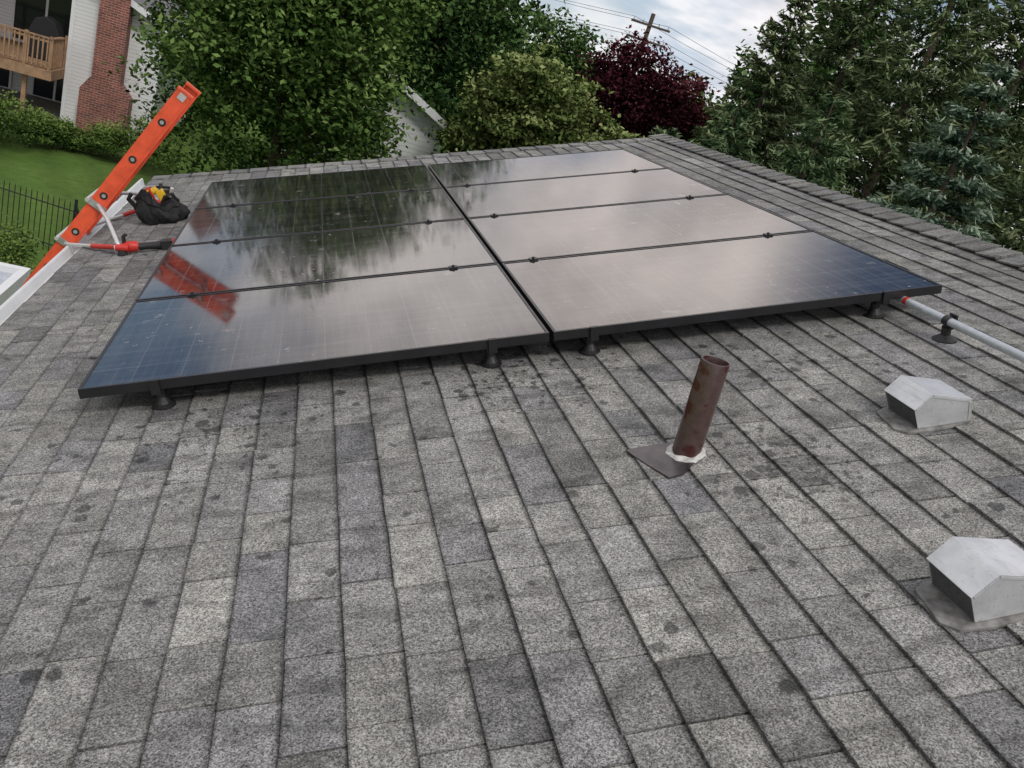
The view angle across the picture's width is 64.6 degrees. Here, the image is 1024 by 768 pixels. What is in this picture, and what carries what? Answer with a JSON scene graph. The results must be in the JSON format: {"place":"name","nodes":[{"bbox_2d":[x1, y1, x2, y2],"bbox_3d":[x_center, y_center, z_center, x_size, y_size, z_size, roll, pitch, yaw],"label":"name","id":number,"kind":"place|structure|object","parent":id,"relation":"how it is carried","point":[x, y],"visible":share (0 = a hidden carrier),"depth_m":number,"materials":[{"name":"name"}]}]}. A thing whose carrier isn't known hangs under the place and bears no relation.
{"place":"outdoors","nodes":[
{"label":"outdoors","id":0,"kind":"place"},
{"bbox_2d":[0,60,477,268],"bbox_3d":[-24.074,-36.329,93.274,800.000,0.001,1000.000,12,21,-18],"label":"ground","id":1,"kind":"structure","parent":0,"point":[67,176],"depth_m":21.43,"materials":[{"name":"green plant"}]},
{"bbox_2d":[0,262,30,305],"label":"patio cover","id":2,"kind":"object","parent":1,"relation":"on","point":[13,278],"visible":0.52,"depth_m":10.09,"materials":[{"name":"white paint"}]},
{"bbox_2d":[0,87,36,147],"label":"shrub","id":3,"kind":"object","parent":1,"relation":"on","point":[10,113],"visible":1,"depth_m":21.61,"materials":[{"name":"green plant"}]},
{"bbox_2d":[0,251,37,274],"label":"flowering shrub","id":4,"kind":"object","parent":1,"relation":"on","point":[20,259],"visible":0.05,"depth_m":13.36,"materials":[{"name":"green plant"}]},
{"bbox_2d":[0,240,38,264],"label":"flowering shrub","id":5,"kind":"object","parent":1,"relation":"on","point":[17,260],"visible":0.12,"depth_m":13.70,"materials":[{"name":"green plant"}]},
{"bbox_2d":[0,94,53,147],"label":"shrub","id":6,"kind":"object","parent":1,"relation":"on","point":[35,120],"visible":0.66,"depth_m":22.59,"materials":[{"name":"green plant"}]},
{"bbox_2d":[0,212,54,266],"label":"flowering shrub","id":7,"kind":"object","parent":1,"relation":"on","point":[17,248],"visible":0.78,"depth_m":13.70,"materials":[{"name":"green plant"}]},
{"bbox_2d":[0,87,60,132],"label":"patio","id":8,"kind":"structure","parent":1,"relation":"on","point":[48,105],"depth_m":28.94,"materials":[{"name":"concrete"}]},
{"bbox_2d":[0,23,67,113],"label":"wooden deck","id":9,"kind":"structure","parent":1,"relation":"on","point":[14,56],"depth_m":25.05,"materials":[{"name":"brown wood"}]},
{"bbox_2d":[28,16,64,61],"bbox_3d":[-15.398,-11.442,26.793,0.900,1.370,0.700,12,21,-18],"label":"covered grill","id":10,"kind":"object","parent":9,"relation":"on","point":[48,26],"visible":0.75,"depth_m":26.46,"materials":[{"name":"black fabric"}]},
{"bbox_2d":[0,179,78,250],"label":"iron fence","id":11,"kind":"object","parent":1,"relation":"on","point":[76,211],"visible":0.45,"depth_m":15.80,"materials":[{"name":"black metal"}]},
{"bbox_2d":[7,106,80,150],"bbox_3d":[-13.623,-7.394,23.297,2.264,1.084,1.914,12,21,-18],"label":"shrub","id":12,"kind":"object","parent":1,"relation":"on","point":[59,130],"visible":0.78,"depth_m":23.33,"materials":[{"name":"green plant"}]},
{"bbox_2d":[38,115,94,153],"bbox_3d":[-13.191,-7.452,24.108,1.820,0.959,1.475,12,21,-18],"label":"shrub","id":13,"kind":"object","parent":1,"relation":"on","point":[81,146],"visible":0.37,"depth_m":24.02,"materials":[{"name":"green plant"}]},
{"bbox_2d":[0,0,191,135],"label":"walls","id":14,"kind":"structure","parent":1,"relation":"on","point":[83,39],"depth_m":26.71,"materials":[{"name":"white"}]},
{"bbox_2d":[0,0,71,101],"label":"windows","id":15,"kind":"structure","parent":14,"relation":"attached to","point":[25,13],"depth_m":29.09,"materials":[{"name":"black glass"}]},
{"bbox_2d":[60,0,185,122],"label":"trim","id":16,"kind":"structure","parent":14,"relation":"attached to","point":[135,6],"depth_m":26.29,"materials":[{"name":"white paint"}]},
{"bbox_2d":[133,0,196,34],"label":"roof","id":17,"kind":"structure","parent":14,"relation":"on","point":[141,2],"depth_m":28.26,"materials":[{"name":"grey"}]},
{"bbox_2d":[75,117,128,156],"bbox_3d":[-12.412,-7.530,24.659,1.768,1.151,1.870,12,21,-18],"label":"shrub","id":18,"kind":"object","parent":1,"relation":"on","point":[89,131],"visible":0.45,"depth_m":24.37,"materials":[{"name":"green plant"}]},
{"bbox_2d":[75,0,133,133],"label":"chimney","id":19,"kind":"object","parent":1,"relation":"on","point":[102,96],"visible":0.73,"depth_m":26.23,"materials":[{"name":"red brick"}]},
{"bbox_2d":[20,81,200,287],"bbox_3d":[-3.948,0.150,5.685,2.529,5.130,1.398,12,21,-18],"label":"extension ladder","id":20,"kind":"object","parent":1,"relation":"on","point":[104,196],"visible":0.63,"depth_m":5.15,"materials":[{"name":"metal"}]},
{"bbox_2d":[114,233,173,252],"bbox_3d":[-2.244,-0.870,4.929,0.345,0.126,0.068,-10,26,-16],"label":"cordless grinder","id":21,"kind":"object","parent":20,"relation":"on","point":[162,244],"visible":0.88,"depth_m":4.93,"materials":[{"name":"red plastic"}]},
{"bbox_2d":[81,118,173,166],"bbox_3d":[-11.548,-7.381,24.503,2.421,1.389,2.100,12,21,-18],"label":"shrub","id":22,"kind":"object","parent":1,"relation":"on","point":[119,148],"visible":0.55,"depth_m":23.98,"materials":[{"name":"green plant"}]},
{"bbox_2d":[114,101,192,174],"bbox_3d":[-10.543,-7.355,24.331,2.313,2.004,2.461,24,20,15],"label":"shrub","id":23,"kind":"object","parent":1,"relation":"on","point":[143,126],"visible":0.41,"depth_m":24.09,"materials":[{"name":"green plant"}]},
{"bbox_2d":[102,0,454,173],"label":"maple tree","id":24,"kind":"object","parent":1,"relation":"on","point":[301,51],"visible":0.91,"depth_m":15.44,"materials":[{"name":"green plant"}]},
{"bbox_2d":[270,50,456,163],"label":"white garage","id":25,"kind":"structure","parent":1,"relation":"on","point":[420,145],"depth_m":21.08,"materials":[{"name":"white paint"}]},
{"bbox_2d":[335,0,449,75],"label":"deciduous tree","id":26,"kind":"object","parent":1,"relation":"on","point":[427,42],"visible":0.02,"depth_m":26.57,"materials":[{"name":"green plant"}]},
{"bbox_2d":[369,0,546,150],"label":"deciduous tree","id":27,"kind":"object","parent":1,"relation":"on","point":[462,30],"visible":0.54,"depth_m":27.40,"materials":[{"name":"green plant"}]},
{"bbox_2d":[420,38,625,154],"bbox_3d":[-0.033,-4.912,20.215,4.122,6.909,4.746,32,24,34],"label":"dogwood tree","id":28,"kind":"object","parent":1,"relation":"on","point":[511,113],"visible":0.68,"depth_m":18.64,"materials":[{"name":"green plant"}]},
{"bbox_2d":[499,5,612,131],"bbox_3d":[1.412,-13.205,39.423,6.974,9.758,6.810,12,21,-18],"label":"deciduous tree","id":29,"kind":"object","parent":1,"relation":"on","point":[576,46],"visible":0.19,"depth_m":37.86,"materials":[{"name":"green plant"}]},
{"bbox_2d":[503,91,644,148],"bbox_3d":[1.538,-3.821,19.868,4.613,6.095,3.999,12,21,-18],"label":"dogwood tree","id":30,"kind":"object","parent":1,"relation":"on","point":[613,134],"visible":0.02,"depth_m":18.80,"materials":[{"name":"green plant"}]},
{"bbox_2d":[175,0,1023,250],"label":"distant trees","id":31,"kind":"object","parent":1,"relation":"on","point":[744,69],"visible":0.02,"depth_m":42.31,"materials":[{"name":"green plant"}]},
{"bbox_2d":[531,0,754,91],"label":"utility pole","id":32,"kind":"object","parent":1,"relation":"on","point":[649,25],"visible":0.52,"depth_m":50.03,"materials":[{"name":"brown wood"}]},
{"bbox_2d":[574,24,720,144],"bbox_3d":[4.128,-8.225,29.952,5.574,8.766,5.537,12,21,-18],"label":"red plum tree","id":33,"kind":"object","parent":1,"relation":"on","point":[645,107],"visible":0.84,"depth_m":28.11,"materials":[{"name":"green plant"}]},
{"bbox_2d":[647,126,681,137],"bbox_3d":[2.707,-3.188,19.312,3.447,6.009,3.151,12,21,-18],"label":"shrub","id":34,"kind":"object","parent":1,"relation":"on","point":[674,134],"visible":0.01,"depth_m":18.20,"materials":[{"name":"green plant"}]},
{"bbox_2d":[647,89,739,151],"bbox_3d":[6.607,-7.704,32.211,5.060,7.777,5.174,4,24,-35],"label":"deciduous tree","id":35,"kind":"object","parent":1,"relation":"on","point":[698,141],"visible":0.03,"depth_m":31.03,"materials":[{"name":"green plant"}]},
{"bbox_2d":[689,99,760,162],"bbox_3d":[3.816,-2.815,18.062,4.570,6.827,4.664,12,21,-18],"label":"hemlock tree","id":36,"kind":"object","parent":1,"relation":"on","point":[719,143],"visible":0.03,"depth_m":16.91,"materials":[{"name":"green plant"}]},
{"bbox_2d":[692,0,817,168],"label":"spruce tree","id":37,"kind":"object","parent":1,"relation":"on","point":[767,75],"visible":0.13,"depth_m":23.99,"materials":[{"name":"green plant"}]},
{"bbox_2d":[754,93,859,189],"bbox_3d":[5.319,-2.338,17.146,4.857,7.466,4.325,0,26,-41],"label":"hemlock tree","id":38,"kind":"object","parent":1,"relation":"on","point":[805,167],"visible":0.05,"depth_m":16.07,"materials":[{"name":"green plant"}]},
{"bbox_2d":[729,0,923,197],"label":"spruce tree","id":39,"kind":"object","parent":1,"relation":"on","point":[845,12],"visible":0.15,"depth_m":25.69,"materials":[{"name":"green plant"}]},
{"bbox_2d":[769,0,1010,230],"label":"spruce tree","id":40,"kind":"object","parent":1,"relation":"on","point":[910,95],"visible":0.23,"depth_m":21.70,"materials":[{"name":"green plant"}]},
{"bbox_2d":[843,0,1023,251],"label":"spruce tree","id":41,"kind":"object","parent":1,"relation":"on","point":[1016,7],"visible":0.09,"depth_m":24.02,"materials":[{"name":"green plant"}]},
{"bbox_2d":[866,59,1019,241],"bbox_3d":[5.377,-0.666,11.978,4.982,7.963,5.370,12,21,-18],"label":"blue spruce tree","id":42,"kind":"object","parent":1,"relation":"on","point":[947,133],"visible":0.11,"depth_m":10.89,"materials":[{"name":"green plant"}]},
{"bbox_2d":[935,117,1023,254],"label":"spruce tree","id":43,"kind":"object","parent":1,"relation":"on","point":[1015,188],"visible":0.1,"depth_m":20.43,"materials":[{"name":"green plant"}]},
{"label":"walls","id":44,"kind":"object","parent":1,"relation":"on","visible":0},
{"bbox_3d":[0.460,0.295,2.383,4.950,0.055,12.220,-7,25,-10],"label":"roof","id":45,"kind":"object","parent":44,"relation":"on","visible":0},
{"bbox_2d":[0,178,144,324],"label":"gutter and fascia","id":46,"kind":"object","parent":45,"relation":"attached to","point":[27,290],"visible":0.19,"depth_m":4.80,"materials":[{"name":"white paint"}]},
{"bbox_2d":[126,183,189,225],"bbox_3d":[-2.460,-1.257,5.639,0.384,0.258,0.273,-7,25,-10],"label":"tool bag","id":47,"kind":"object","parent":45,"relation":"on","point":[170,208],"visible":1,"depth_m":5.57,"materials":[{"name":"black fabric"}]},
{"bbox_2d":[0,134,1023,767],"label":"shingles","id":48,"kind":"object","parent":45,"relation":"on","point":[520,556],"visible":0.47,"depth_m":2.11,"materials":[{"name":"grey asphalt"}]},
{"bbox_2d":[148,169,891,410],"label":"panel mounts","id":49,"kind":"object","parent":48,"relation":"on","point":[165,401],"visible":0.28,"depth_m":3.13,"materials":[{"name":"black metal"}]},
{"bbox_2d":[77,263,548,398],"bbox_3d":[-0.783,-0.269,3.386,1.682,0.037,0.983,-8,25,-10],"label":"solar panel","id":50,"kind":"object","parent":49,"relation":"attached to","point":[179,341],"visible":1,"depth_m":3.25,"materials":[{"name":"black glass"}]},
{"bbox_2d":[135,218,497,300],"bbox_3d":[-0.996,-0.670,4.273,1.682,0.037,0.983,-8,25,-10],"label":"solar panel","id":51,"kind":"object","parent":49,"relation":"attached to","point":[229,265],"visible":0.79,"depth_m":4.20,"materials":[{"name":"black glass"}]},
{"bbox_2d":[171,188,464,245],"bbox_3d":[-1.208,-1.071,5.161,1.682,0.037,0.983,-8,25,-10],"label":"solar panel","id":52,"kind":"object","parent":49,"relation":"attached to","point":[244,221],"visible":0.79,"depth_m":5.10,"materials":[{"name":"black glass"}]},
{"bbox_2d":[195,165,441,208],"bbox_3d":[-1.421,-1.473,6.048,1.682,0.037,0.983,-8,25,-10],"label":"solar panel","id":53,"kind":"object","parent":49,"relation":"attached to","point":[294,187],"visible":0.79,"depth_m":6.00,"materials":[{"name":"black glass"}]},
{"bbox_2d":[428,149,666,189],"bbox_3d":[0.238,-1.690,6.348,1.682,0.036,0.983,-7,25,-10],"label":"solar panel","id":54,"kind":"object","parent":49,"relation":"attached to","point":[527,168],"visible":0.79,"depth_m":6.30,"materials":[{"name":"black glass"}]},
{"bbox_2d":[445,168,727,221],"bbox_3d":[0.451,-1.289,5.460,1.682,0.036,0.983,-7,25,-10],"label":"solar panel","id":55,"kind":"object","parent":49,"relation":"attached to","point":[512,197],"visible":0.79,"depth_m":5.40,"materials":[{"name":"black glass"}]},
{"bbox_2d":[468,194,812,267],"bbox_3d":[0.664,-0.888,4.573,1.682,0.036,0.983,-7,25,-10],"label":"solar panel","id":56,"kind":"object","parent":49,"relation":"attached to","point":[565,232],"visible":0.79,"depth_m":4.50,"materials":[{"name":"black glass"}]},
{"bbox_2d":[502,230,941,340],"bbox_3d":[0.876,-0.487,3.685,1.682,0.036,0.983,-7,25,-10],"label":"solar panel","id":57,"kind":"object","parent":49,"relation":"attached to","point":[578,296],"visible":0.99,"depth_m":3.55,"materials":[{"name":"black glass"}]},
{"bbox_2d":[626,355,729,478],"bbox_3d":[0.513,0.097,2.379,0.226,0.352,0.192,7,22,-16],"label":"vent pipe","id":58,"kind":"object","parent":48,"relation":"on","point":[683,453],"visible":0.99,"depth_m":2.39,"materials":[{"name":"metal"}]},
{"bbox_2d":[876,375,972,433],"bbox_3d":[1.308,0.054,2.580,0.256,0.122,0.187,-7,25,-10],"label":"roof vent","id":59,"kind":"object","parent":48,"relation":"on","point":[916,405],"visible":1,"depth_m":2.54,"materials":[{"name":"silver metal"}]},
{"bbox_2d":[894,296,1023,362],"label":"electrical conduit","id":60,"kind":"object","parent":48,"relation":"on","point":[950,322],"visible":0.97,"depth_m":3.12,"materials":[{"name":"grey metal"}]},
{"bbox_2d":[915,536,1023,632],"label":"roof vent","id":61,"kind":"object","parent":48,"relation":"on","point":[971,584],"visible":1,"depth_m":1.76,"materials":[{"name":"silver metal"}]},
{"bbox_2d":[658,139,1023,271],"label":"ridge vent","id":62,"kind":"object","parent":45,"relation":"on","point":[953,245],"visible":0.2,"depth_m":5.00,"materials":[{"name":"grey asphalt"}]},
{"bbox_2d":[481,0,1023,248],"label":"sky","id":63,"kind":"structure","parent":0,"point":[716,25],"materials":[{"name":"white"}]}
]}

